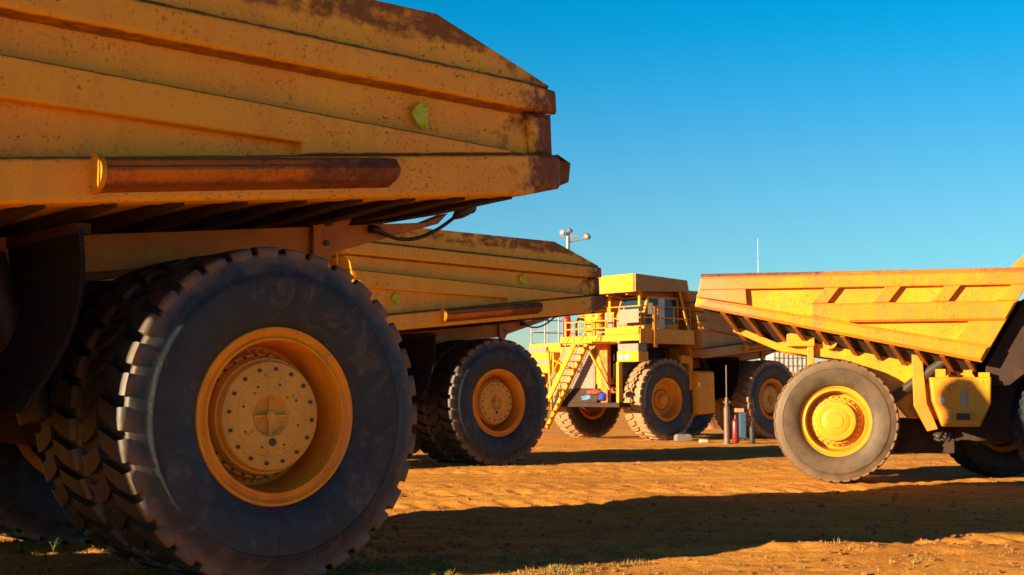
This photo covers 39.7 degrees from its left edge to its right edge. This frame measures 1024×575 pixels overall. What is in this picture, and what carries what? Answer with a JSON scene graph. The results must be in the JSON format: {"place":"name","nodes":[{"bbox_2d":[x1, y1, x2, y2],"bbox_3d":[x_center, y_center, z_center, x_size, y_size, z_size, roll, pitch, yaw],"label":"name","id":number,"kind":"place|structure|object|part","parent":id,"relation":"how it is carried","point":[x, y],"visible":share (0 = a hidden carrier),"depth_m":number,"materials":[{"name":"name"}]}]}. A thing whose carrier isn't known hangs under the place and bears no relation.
{"place":"outdoors","nodes":[
{"label":"outdoors","id":0,"kind":"place"},
{"bbox_2d":[0,407,1023,574],"bbox_3d":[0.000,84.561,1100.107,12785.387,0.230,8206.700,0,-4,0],"label":"ground","id":1,"kind":"structure","parent":0,"point":[620,435],"depth_m":20.51,"materials":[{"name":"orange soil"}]},
{"bbox_2d":[16,541,29,553],"bbox_3d":[-5.424,2.879,15.704,0.123,0.150,0.175,-2,-5,25],"label":"weed","id":2,"kind":"object","parent":1,"relation":"on","point":[21,548],"visible":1,"depth_m":15.69,"materials":[{"name":"green plant"}]},
{"bbox_2d":[39,552,48,562],"bbox_3d":[-4.786,2.771,14.545,0.114,0.128,0.109,-1,-5,18],"label":"weed","id":3,"kind":"object","parent":1,"relation":"on","point":[45,558],"visible":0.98,"depth_m":14.53,"materials":[{"name":"green plant"}]},
{"bbox_2d":[49,537,58,552],"bbox_3d":[-5.003,2.825,15.544,0.121,0.186,0.105,0,-4,0],"label":"weed","id":4,"kind":"object","parent":1,"relation":"on","point":[55,543],"visible":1,"depth_m":15.53,"materials":[{"name":"green plant"}]},
{"bbox_2d":[0,0,569,574],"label":"haul truck","id":5,"kind":"object","parent":1,"relation":"on","point":[204,362],"visible":1,"depth_m":12.97,"materials":[{"name":"paint"}]},
{"bbox_2d":[328,228,606,465],"bbox_3d":[-4.196,1.342,35.323,12.310,6.153,7.124,4,-6,-39],"label":"haul truck","id":6,"kind":"object","parent":1,"relation":"on","point":[454,304],"visible":0.4,"depth_m":34.13,"materials":[{"name":"paint"}]},
{"bbox_2d":[558,228,590,316],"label":"light mast","id":7,"kind":"object","parent":1,"relation":"on","point":[568,236],"visible":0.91,"depth_m":82.34,"materials":[{"name":"metal"}]},
{"bbox_2d":[529,273,792,440],"bbox_3d":[6.453,2.988,57.192,12.310,6.153,7.124,4,-6,-39],"label":"haul truck","id":8,"kind":"object","parent":1,"relation":"on","point":[656,353],"visible":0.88,"depth_m":53.84,"materials":[{"name":"paint"}]},
{"bbox_2d":[581,395,589,399],"bbox_3d":[2.882,4.132,53.466,0.412,0.226,1.147,4,-6,-39],"label":"tarpaulin","id":9,"kind":"object","parent":8,"relation":"on","point":[585,397],"visible":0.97,"depth_m":53.31,"materials":[{"name":"blue plastic"}]},
{"bbox_2d":[586,389,601,393],"bbox_3d":[3.064,3.890,53.024,0.252,0.173,0.828,4,-6,-44],"label":"rag","id":10,"kind":"object","parent":8,"relation":"on","point":[593,391],"visible":1,"depth_m":52.90,"materials":[{"name":"red fabric"}]},
{"bbox_2d":[598,392,606,399],"bbox_3d":[3.363,4.052,52.778,0.285,0.302,0.393,2,-5,-21],"label":"cloth bundle","id":11,"kind":"object","parent":8,"relation":"on","point":[602,396],"visible":1,"depth_m":52.64,"materials":[{"name":"blue fabric"}]},
{"bbox_3d":[3.662,1.302,53.660,0.040,0.560,0.400,4,-6,-39],"label":"cabinet door","id":12,"kind":"part","parent":8,"relation":"part of","materials":[{"name":"beige metal"}]},
{"bbox_2d":[611,386,615,392],"bbox_3d":[3.780,3.779,52.499,0.224,0.265,0.324,4,-6,-39],"label":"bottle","id":13,"kind":"object","parent":8,"relation":"on","point":[613,389],"visible":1,"depth_m":52.41,"materials":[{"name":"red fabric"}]},
{"bbox_2d":[674,432,691,440],"bbox_3d":[6.381,5.565,52.941,0.599,0.301,0.350,1,-4,-11],"label":"toolbox","id":14,"kind":"object","parent":1,"relation":"on","point":[682,437],"visible":1,"depth_m":52.78,"materials":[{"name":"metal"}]},
{"bbox_2d":[705,415,720,428],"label":"dirt heap","id":15,"kind":"object","parent":1,"relation":"on","point":[713,424],"visible":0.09,"depth_m":70.33,"materials":[{"name":"orange soil"}]},
{"bbox_2d":[722,365,731,443],"bbox_3d":[7.518,4.103,49.671,0.336,2.750,0.336,0,-4,0],"label":"support prop","id":16,"kind":"object","parent":1,"relation":"on","point":[726,423],"visible":0.93,"depth_m":49.55,"materials":[{"name":"metal"}]},
{"bbox_2d":[732,414,738,442],"bbox_3d":[7.947,5.017,50.406,0.250,1.010,0.250,0,-4,0],"label":"gas bottle","id":17,"kind":"object","parent":1,"relation":"on","point":[735,429],"visible":1,"depth_m":50.30,"materials":[{"name":"red paint"}]},
{"bbox_2d":[735,408,747,440],"bbox_3d":[8.571,5.118,52.974,0.450,1.200,0.340,0,-4,0],"label":"tool trolley","id":18,"kind":"object","parent":1,"relation":"on","point":[742,424],"visible":0.91,"depth_m":52.84,"materials":[{"name":"blue metal"}]},
{"bbox_2d":[749,421,754,443],"bbox_3d":[8.399,5.079,49.598,0.200,0.780,0.200,0,-4,0],"label":"gas bottle","id":19,"kind":"object","parent":1,"relation":"on","point":[751,434],"visible":1,"depth_m":49.51,"materials":[{"name":"black metal"}]},
{"bbox_2d":[695,255,1023,482],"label":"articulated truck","id":20,"kind":"object","parent":1,"relation":"on","point":[935,357],"visible":1,"depth_m":28.04,"materials":[{"name":"paint"}]},
{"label":"flatbed truck","id":21,"kind":"object","parent":1,"relation":"on","visible":0},
{"bbox_2d":[765,352,806,371],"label":"caged tank","id":22,"kind":"object","parent":21,"relation":"on","point":[793,363],"visible":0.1,"depth_m":73.41,"materials":[{"name":"white paint"}]},
{"bbox_2d":[377,0,1023,392],"label":"sky","id":23,"kind":"structure","parent":0,"point":[696,137],"materials":[{"name":"blue"}]}
]}

